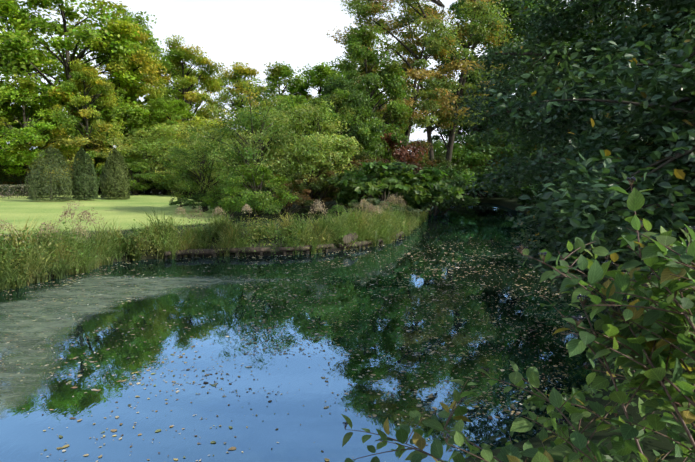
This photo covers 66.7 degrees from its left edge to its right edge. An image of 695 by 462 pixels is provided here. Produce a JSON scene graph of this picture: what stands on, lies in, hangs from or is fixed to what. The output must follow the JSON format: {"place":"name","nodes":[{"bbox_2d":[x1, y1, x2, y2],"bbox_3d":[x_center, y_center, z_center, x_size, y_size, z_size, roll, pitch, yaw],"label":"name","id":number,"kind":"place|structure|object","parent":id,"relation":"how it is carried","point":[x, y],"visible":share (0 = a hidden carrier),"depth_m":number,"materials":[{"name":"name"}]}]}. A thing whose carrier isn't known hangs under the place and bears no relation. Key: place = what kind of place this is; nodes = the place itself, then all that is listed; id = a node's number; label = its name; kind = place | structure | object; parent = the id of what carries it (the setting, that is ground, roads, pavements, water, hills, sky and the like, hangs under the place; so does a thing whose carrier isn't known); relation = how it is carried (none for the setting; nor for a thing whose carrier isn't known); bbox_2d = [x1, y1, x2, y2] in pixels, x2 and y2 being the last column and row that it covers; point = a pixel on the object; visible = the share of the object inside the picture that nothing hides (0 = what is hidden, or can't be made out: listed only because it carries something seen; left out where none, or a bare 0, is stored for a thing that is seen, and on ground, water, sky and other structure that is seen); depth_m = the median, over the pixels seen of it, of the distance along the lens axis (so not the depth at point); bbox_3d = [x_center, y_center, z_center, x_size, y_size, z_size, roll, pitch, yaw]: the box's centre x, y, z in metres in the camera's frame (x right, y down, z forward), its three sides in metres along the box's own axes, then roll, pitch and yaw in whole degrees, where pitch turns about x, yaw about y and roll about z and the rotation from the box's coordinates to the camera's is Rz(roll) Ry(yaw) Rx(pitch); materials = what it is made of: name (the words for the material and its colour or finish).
{"place":"outdoors","nodes":[
{"label":"outdoors","id":0,"kind":"place"},
{"bbox_2d":[0,202,603,461],"bbox_3d":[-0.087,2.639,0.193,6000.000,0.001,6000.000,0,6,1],"label":"water","id":1,"kind":"structure","parent":0,"point":[24,437],"depth_m":8.05,"materials":[{"name":"blue liquid"}]},
{"bbox_2d":[0,275,289,417],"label":"algae film","id":2,"kind":"object","parent":1,"relation":"on","point":[37,326],"visible":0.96,"depth_m":10.83,"materials":[{"name":"green plant"}]},
{"bbox_2d":[0,201,424,290],"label":"reed belt","id":3,"kind":"object","parent":1,"relation":"in","point":[102,252],"visible":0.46,"depth_m":17.84,"materials":[{"name":"green plant"}]},
{"bbox_2d":[0,228,580,461],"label":"floating leaves","id":4,"kind":"object","parent":1,"relation":"on","point":[374,415],"visible":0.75,"depth_m":8.74,"materials":[{"name":"brown plant"}]},
{"bbox_2d":[0,0,657,152],"bbox_3d":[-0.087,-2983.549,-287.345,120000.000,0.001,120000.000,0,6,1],"label":"sky","id":5,"kind":"structure","parent":0,"point":[257,35],"depth_m":10551.73,"materials":[{"name":"white"}]},
{"bbox_2d":[0,187,694,461],"bbox_3d":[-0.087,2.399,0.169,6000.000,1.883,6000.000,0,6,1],"label":"ground","id":6,"kind":"structure","parent":0,"point":[22,210],"depth_m":26.89,"materials":[{"name":"green plant"}]},
{"bbox_2d":[0,142,23,193],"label":"vegetation","id":7,"kind":"object","parent":6,"relation":"on","point":[4,177],"visible":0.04,"depth_m":66.49,"materials":[{"name":"green plant"}]},
{"bbox_2d":[0,184,37,198],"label":"hedge","id":8,"kind":"object","parent":6,"relation":"on","point":[14,191],"visible":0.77,"depth_m":48.85,"materials":[{"name":"green plant"}]},
{"bbox_2d":[0,167,45,193],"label":"vegetation","id":9,"kind":"object","parent":6,"relation":"on","point":[17,177],"visible":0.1,"depth_m":64.17,"materials":[{"name":"green plant"}]},
{"bbox_2d":[0,162,46,194],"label":"hedge","id":10,"kind":"object","parent":6,"relation":"on","point":[13,167],"visible":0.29,"depth_m":61.77,"materials":[{"name":"green plant"}]},
{"bbox_2d":[0,0,77,173],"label":"lime tree","id":11,"kind":"object","parent":6,"relation":"on","point":[20,48],"visible":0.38,"depth_m":63.77,"materials":[{"name":"green plant"}]},
{"bbox_2d":[0,75,84,195],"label":"lime tree","id":12,"kind":"object","parent":6,"relation":"on","point":[15,151],"visible":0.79,"depth_m":59.61,"materials":[{"name":"green plant"}]},
{"bbox_2d":[25,144,74,200],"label":"yew","id":13,"kind":"object","parent":6,"relation":"on","point":[50,160],"visible":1,"depth_m":41.40,"materials":[{"name":"green plant"}]},
{"bbox_2d":[29,143,97,192],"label":"vegetation","id":14,"kind":"object","parent":6,"relation":"on","point":[46,175],"depth_m":70.00,"materials":[{"name":"green plant"}]},
{"bbox_2d":[22,134,131,193],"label":"vegetation","id":15,"kind":"object","parent":6,"relation":"on","point":[61,140],"visible":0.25,"depth_m":61.32,"materials":[{"name":"green plant"}]},
{"bbox_2d":[0,0,155,192],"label":"lime tree","id":16,"kind":"object","parent":6,"relation":"on","point":[82,33],"visible":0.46,"depth_m":68.71,"materials":[{"name":"green plant"}]},
{"bbox_2d":[0,88,159,192],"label":"dark tree","id":17,"kind":"object","parent":6,"relation":"on","point":[129,118],"depth_m":65.63,"materials":[{"name":"green plant"}]},
{"bbox_2d":[69,146,98,199],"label":"yew","id":18,"kind":"object","parent":6,"relation":"on","point":[90,185],"visible":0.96,"depth_m":43.78,"materials":[{"name":"green plant"}]},
{"bbox_2d":[45,58,124,194],"bbox_3d":[-31.665,-12.320,63.542,8.745,16.342,9.718,-3,6,-28],"label":"yellow tree","id":19,"kind":"object","parent":6,"relation":"on","point":[102,90],"visible":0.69,"depth_m":62.06,"materials":[{"name":"green plant"}]},
{"bbox_2d":[65,152,110,193],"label":"vegetation","id":20,"kind":"object","parent":6,"relation":"on","point":[99,190],"visible":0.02,"depth_m":70.17,"materials":[{"name":"green plant"}]},
{"bbox_2d":[98,147,130,198],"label":"yew","id":21,"kind":"object","parent":6,"relation":"on","point":[113,160],"visible":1,"depth_m":46.22,"materials":[{"name":"green plant"}]},
{"bbox_2d":[65,18,181,192],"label":"yellow tree","id":22,"kind":"object","parent":6,"relation":"on","point":[153,83],"visible":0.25,"depth_m":72.77,"materials":[{"name":"green plant"}]},
{"bbox_2d":[95,155,165,193],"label":"vegetation","id":23,"kind":"object","parent":6,"relation":"on","point":[98,170],"visible":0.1,"depth_m":60.44,"materials":[{"name":"green plant"}]},
{"bbox_2d":[96,157,167,194],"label":"vegetation","id":24,"kind":"object","parent":6,"relation":"on","point":[136,187],"visible":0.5,"depth_m":56.76,"materials":[{"name":"green plant"}]},
{"bbox_2d":[62,5,202,140],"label":"lime tree","id":25,"kind":"object","parent":6,"relation":"on","point":[153,46],"visible":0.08,"depth_m":86.76,"materials":[{"name":"green plant"}]},
{"bbox_2d":[96,129,192,194],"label":"vegetation","id":26,"kind":"object","parent":6,"relation":"on","point":[147,145],"visible":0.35,"depth_m":58.09,"materials":[{"name":"green plant"}]},
{"bbox_2d":[127,173,166,193],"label":"vegetation","id":27,"kind":"object","parent":6,"relation":"on","point":[148,191],"visible":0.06,"depth_m":62.82,"materials":[{"name":"green plant"}]},
{"bbox_2d":[135,167,184,194],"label":"vegetation","id":28,"kind":"object","parent":6,"relation":"on","point":[163,192],"visible":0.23,"depth_m":59.57,"materials":[{"name":"green plant"}]},
{"bbox_2d":[120,97,203,192],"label":"lime tree","id":29,"kind":"object","parent":6,"relation":"on","point":[180,109],"visible":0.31,"depth_m":71.56,"materials":[{"name":"green plant"}]},
{"bbox_2d":[111,122,232,193],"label":"vegetation","id":30,"kind":"object","parent":6,"relation":"on","point":[163,130],"visible":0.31,"depth_m":59.22,"materials":[{"name":"green plant"}]},
{"bbox_2d":[153,166,200,195],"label":"vegetation","id":31,"kind":"object","parent":6,"relation":"on","point":[173,185],"visible":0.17,"depth_m":57.40,"materials":[{"name":"green plant"}]},
{"bbox_2d":[169,197,188,206],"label":"vegetation","id":32,"kind":"object","parent":6,"relation":"on","point":[181,200],"visible":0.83,"depth_m":37.77,"materials":[{"name":"green plant"}]},
{"bbox_2d":[130,34,236,139],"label":"yellow tree","id":33,"kind":"object","parent":6,"relation":"on","point":[188,77],"visible":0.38,"depth_m":81.33,"materials":[{"name":"green plant"}]},
{"bbox_2d":[140,119,243,210],"bbox_3d":[-9.220,-4.087,33.713,6.150,6.050,7.179,3,6,32],"label":"tree","id":34,"kind":"object","parent":6,"relation":"on","point":[201,183],"visible":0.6,"depth_m":33.21,"materials":[{"name":"green plant"}]},
{"bbox_2d":[162,116,235,178],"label":"tree","id":35,"kind":"object","parent":6,"relation":"on","point":[196,120],"visible":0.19,"depth_m":60.20,"materials":[{"name":"green plant"}]},
{"bbox_2d":[182,193,220,211],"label":"vegetation","id":36,"kind":"object","parent":6,"relation":"on","point":[195,198],"visible":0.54,"depth_m":32.62,"materials":[{"name":"green plant"}]},
{"bbox_2d":[171,141,243,194],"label":"vegetation","id":37,"kind":"object","parent":6,"relation":"on","point":[201,167],"visible":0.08,"depth_m":55.37,"materials":[{"name":"green plant"}]},
{"bbox_2d":[0,195,418,291],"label":"bank herbs","id":38,"kind":"object","parent":6,"relation":"on","point":[372,208],"visible":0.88,"depth_m":18.26,"materials":[{"name":"green plant"}]},
{"bbox_2d":[189,159,242,195],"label":"vegetation","id":39,"kind":"object","parent":6,"relation":"on","point":[212,174],"visible":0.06,"depth_m":55.29,"materials":[{"name":"green plant"}]},
{"bbox_2d":[200,177,250,216],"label":"vegetation","id":40,"kind":"object","parent":6,"relation":"on","point":[223,205],"visible":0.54,"depth_m":28.69,"materials":[{"name":"green plant"}]},
{"bbox_2d":[197,131,254,197],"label":"vegetation","id":41,"kind":"object","parent":6,"relation":"on","point":[231,154],"visible":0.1,"depth_m":54.15,"materials":[{"name":"green plant"}]},
{"bbox_2d":[191,61,278,139],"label":"yellow tree","id":42,"kind":"object","parent":6,"relation":"on","point":[240,72],"visible":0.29,"depth_m":90.99,"materials":[{"name":"green plant"}]},
{"bbox_2d":[176,75,325,214],"bbox_3d":[-5.362,-4.691,30.208,8.974,8.211,7.688,4,7,33],"label":"tree","id":43,"kind":"object","parent":6,"relation":"on","point":[257,156],"visible":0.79,"depth_m":29.44,"materials":[{"name":"green plant"}]},
{"bbox_2d":[221,163,297,219],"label":"vegetation","id":44,"kind":"object","parent":6,"relation":"on","point":[257,204],"visible":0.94,"depth_m":27.14,"materials":[{"name":"green plant"}]},
{"bbox_2d":[228,61,312,139],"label":"lime tree","id":45,"kind":"object","parent":6,"relation":"on","point":[282,71],"visible":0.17,"depth_m":93.37,"materials":[{"name":"green plant"}]},
{"bbox_2d":[237,110,314,193],"bbox_3d":[-4.800,-4.734,35.631,5.802,6.868,6.366,3,6,28],"label":"tree","id":46,"kind":"object","parent":6,"relation":"on","point":[285,123],"visible":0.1,"depth_m":34.67,"materials":[{"name":"green plant"}]},
{"bbox_2d":[257,172,319,216],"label":"vegetation","id":47,"kind":"object","parent":6,"relation":"on","point":[301,196],"visible":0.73,"depth_m":29.45,"materials":[{"name":"green plant"}]},
{"bbox_2d":[160,214,426,258],"bbox_3d":[1.280,-0.009,26.906,5.464,1.051,23.478,3,6,30],"label":"pond edging","id":48,"kind":"object","parent":6,"relation":"on","point":[260,251],"visible":0.23,"depth_m":18.72,"materials":[{"name":"brown wood"}]},
{"bbox_2d":[279,104,307,133],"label":"lime tree","id":49,"kind":"object","parent":6,"relation":"on","point":[292,112],"visible":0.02,"depth_m":76.53,"materials":[{"name":"green plant"}]},
{"bbox_2d":[159,210,431,258],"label":"grass clumps","id":50,"kind":"object","parent":6,"relation":"on","point":[422,216],"visible":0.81,"depth_m":21.05,"materials":[{"name":"green plant"}]},
{"bbox_2d":[274,148,339,207],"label":"vegetation","id":51,"kind":"object","parent":6,"relation":"on","point":[301,159],"visible":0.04,"depth_m":37.23,"materials":[{"name":"green plant"}]},
{"bbox_2d":[263,97,363,212],"bbox_3d":[-2.108,-4.580,32.782,6.104,7.224,6.696,1,6,9],"label":"tree","id":52,"kind":"object","parent":6,"relation":"on","point":[342,151],"visible":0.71,"depth_m":31.23,"materials":[{"name":"green plant"}]},
{"bbox_2d":[274,62,356,131],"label":"lime tree","id":53,"kind":"object","parent":6,"relation":"on","point":[317,77],"visible":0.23,"depth_m":95.67,"materials":[{"name":"green plant"}]},
{"bbox_2d":[289,161,361,212],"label":"vegetation","id":54,"kind":"object","parent":6,"relation":"on","point":[324,196],"visible":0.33,"depth_m":31.95,"materials":[{"name":"green plant"}]},
{"bbox_2d":[323,205,346,219],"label":"vegetation","id":55,"kind":"object","parent":6,"relation":"on","point":[339,209],"visible":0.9,"depth_m":25.77,"materials":[{"name":"green plant"}]},
{"bbox_2d":[295,70,385,204],"bbox_3d":[-0.734,-7.128,41.202,6.677,10.706,7.242,-5,8,-43],"label":"dark tree","id":56,"kind":"object","parent":6,"relation":"on","point":[358,99],"visible":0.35,"depth_m":39.83,"materials":[{"name":"green plant"}]},
{"bbox_2d":[305,88,380,206],"bbox_3d":[-0.349,-6.147,39.566,5.797,8.902,6.113,0,6,5],"label":"tree","id":57,"kind":"object","parent":6,"relation":"on","point":[364,128],"visible":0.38,"depth_m":38.43,"materials":[{"name":"green plant"}]},
{"bbox_2d":[314,150,384,208],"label":"vegetation","id":58,"kind":"object","parent":6,"relation":"on","point":[358,157],"visible":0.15,"depth_m":35.76,"materials":[{"name":"green plant"}]},
{"bbox_2d":[321,80,389,147],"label":"dark tree","id":59,"kind":"object","parent":6,"relation":"on","point":[357,115],"depth_m":87.41,"materials":[{"name":"green plant"}]},
{"bbox_2d":[317,44,418,149],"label":"lime tree","id":60,"kind":"object","parent":6,"relation":"on","point":[343,72],"depth_m":100.21,"materials":[{"name":"green plant"}]},
{"bbox_2d":[323,26,413,161],"bbox_3d":[1.456,-9.646,45.257,9.158,15.002,8.683,-1,6,-15],"label":"lime tree","id":61,"kind":"object","parent":6,"relation":"on","point":[388,79],"visible":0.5,"depth_m":43.93,"materials":[{"name":"green plant"}]},
{"bbox_2d":[359,144,390,196],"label":"vegetation","id":62,"kind":"object","parent":6,"relation":"on","point":[386,161],"depth_m":42.18,"materials":[{"name":"green plant"}]},
{"bbox_2d":[348,198,404,215],"bbox_3d":[1.383,-1.024,27.029,2.466,1.408,2.670,-5,7,-39],"label":"shrub","id":63,"kind":"object","parent":6,"relation":"on","point":[373,201],"visible":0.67,"depth_m":26.52,"materials":[{"name":"green plant"}]},
{"bbox_2d":[329,160,443,206],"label":"vegetation","id":64,"kind":"object","parent":6,"relation":"on","point":[356,186],"visible":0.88,"depth_m":29.19,"materials":[{"name":"green plant"}]},
{"bbox_2d":[327,0,471,197],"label":"acacia tree","id":65,"kind":"object","parent":6,"relation":"on","point":[434,43],"visible":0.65,"depth_m":49.48,"materials":[{"name":"green plant"}]},
{"bbox_2d":[379,129,427,173],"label":"vegetation","id":66,"kind":"object","parent":6,"relation":"on","point":[404,153],"visible":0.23,"depth_m":43.77,"materials":[{"name":"red plant"}]},
{"bbox_2d":[394,204,422,216],"bbox_3d":[2.959,-0.837,28.400,2.093,1.204,1.933,0,6,-4],"label":"shrub","id":67,"kind":"object","parent":6,"relation":"on","point":[409,209],"visible":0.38,"depth_m":28.17,"materials":[{"name":"green plant"}]},
{"bbox_2d":[367,167,463,213],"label":"vegetation","id":68,"kind":"object","parent":6,"relation":"on","point":[440,191],"visible":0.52,"depth_m":30.90,"materials":[{"name":"green plant"}]},
{"bbox_2d":[392,138,452,194],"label":"vegetation","id":69,"kind":"object","parent":6,"relation":"on","point":[440,159],"visible":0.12,"depth_m":54.10,"materials":[{"name":"green plant"}]},
{"bbox_2d":[391,142,468,169],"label":"vegetation","id":70,"kind":"object","parent":6,"relation":"on","point":[434,151],"depth_m":68.78,"materials":[{"name":"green plant"}]},
{"bbox_2d":[395,162,479,215],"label":"vegetation","id":71,"kind":"object","parent":6,"relation":"on","point":[457,181],"visible":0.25,"depth_m":39.36,"materials":[{"name":"green plant"}]},
{"bbox_2d":[376,0,523,184],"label":"acacia tree","id":72,"kind":"object","parent":6,"relation":"on","point":[484,27],"visible":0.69,"depth_m":54.99,"materials":[{"name":"green plant"}]},
{"bbox_2d":[409,139,493,189],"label":"vegetation","id":73,"kind":"object","parent":6,"relation":"on","point":[466,173],"visible":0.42,"depth_m":59.19,"materials":[{"name":"green plant"}]},
{"bbox_2d":[452,174,491,194],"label":"vegetation","id":74,"kind":"object","parent":6,"relation":"on","point":[475,187],"visible":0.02,"depth_m":63.70,"materials":[{"name":"green plant"}]},
{"bbox_2d":[428,130,521,196],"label":"vegetation","id":75,"kind":"object","parent":6,"relation":"on","point":[490,149],"visible":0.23,"depth_m":63.79,"materials":[{"name":"green plant"}]},
{"bbox_2d":[463,175,497,196],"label":"vegetation","id":76,"kind":"object","parent":6,"relation":"on","point":[479,181],"visible":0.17,"depth_m":63.93,"materials":[{"name":"green plant"}]},
{"bbox_2d":[457,142,504,173],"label":"vegetation","id":77,"kind":"object","parent":6,"relation":"on","point":[479,164],"visible":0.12,"depth_m":68.02,"materials":[{"name":"green plant"}]},
{"bbox_2d":[431,97,533,193],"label":"dark tree","id":78,"kind":"object","parent":6,"relation":"on","point":[467,137],"visible":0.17,"depth_m":73.30,"materials":[{"name":"green plant"}]},
{"bbox_2d":[456,136,530,169],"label":"vegetation","id":79,"kind":"object","parent":6,"relation":"on","point":[494,147],"visible":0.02,"depth_m":69.05,"materials":[{"name":"green plant"}]},
{"bbox_2d":[483,172,511,199],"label":"vegetation","id":80,"kind":"object","parent":6,"relation":"on","point":[497,190],"visible":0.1,"depth_m":56.21,"materials":[{"name":"green plant"}]},
{"bbox_2d":[412,0,589,141],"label":"lime tree","id":81,"kind":"object","parent":6,"relation":"on","point":[458,10],"visible":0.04,"depth_m":80.44,"materials":[{"name":"green plant"}]},
{"bbox_2d":[464,141,545,184],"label":"vegetation","id":82,"kind":"object","parent":6,"relation":"on","point":[504,155],"visible":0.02,"depth_m":63.54,"materials":[{"name":"green plant"}]},
{"bbox_2d":[496,178,532,204],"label":"vegetation","id":83,"kind":"object","parent":6,"relation":"on","point":[506,196],"visible":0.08,"depth_m":43.67,"materials":[{"name":"green plant"}]},
{"bbox_2d":[341,176,694,461],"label":"dogwood","id":84,"kind":"object","parent":6,"relation":"on","point":[661,325],"visible":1,"depth_m":2.21,"materials":[{"name":"green plant"}]},
{"bbox_2d":[505,168,536,196],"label":"vegetation","id":85,"kind":"object","parent":6,"relation":"on","point":[512,189],"visible":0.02,"depth_m":40.15,"materials":[{"name":"green plant"}]},
{"bbox_2d":[512,182,540,203],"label":"vegetation","id":86,"kind":"object","parent":6,"relation":"on","point":[517,193],"visible":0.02,"depth_m":38.52,"materials":[{"name":"green plant"}]},
{"bbox_2d":[517,174,544,205],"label":"vegetation","id":87,"kind":"object","parent":6,"relation":"on","point":[528,194],"visible":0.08,"depth_m":32.17,"materials":[{"name":"green plant"}]},
{"bbox_2d":[456,0,613,146],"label":"dark tree","id":88,"kind":"object","parent":6,"relation":"on","point":[512,19],"visible":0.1,"depth_m":74.80,"materials":[{"name":"green plant"}]},
{"bbox_2d":[479,119,601,193],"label":"vegetation","id":89,"kind":"object","parent":6,"relation":"on","point":[521,152],"visible":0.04,"depth_m":33.90,"materials":[{"name":"green plant"}]},
{"bbox_2d":[521,177,565,194],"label":"vegetation","id":90,"kind":"object","parent":6,"relation":"on","point":[527,187],"visible":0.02,"depth_m":28.02,"materials":[{"name":"green plant"}]},
{"bbox_2d":[449,0,694,331],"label":"tree","id":91,"kind":"object","parent":6,"relation":"on","point":[644,110],"visible":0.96,"depth_m":6.04,"materials":[{"name":"green plant"}]},
{"bbox_2d":[524,0,654,132],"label":"lime tree","id":92,"kind":"object","parent":6,"relation":"on","point":[598,30],"visible":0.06,"depth_m":71.06,"materials":[{"name":"green plant"}]},
{"bbox_2d":[490,256,694,461],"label":"bank ground cover","id":93,"kind":"object","parent":6,"relation":"on","point":[605,451],"visible":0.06,"depth_m":3.58,"materials":[{"name":"green plant"}]},
{"bbox_2d":[591,2,670,88],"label":"lime tree","id":94,"kind":"object","parent":6,"relation":"on","point":[652,12],"depth_m":68.72,"materials":[{"name":"green plant"}]}
]}

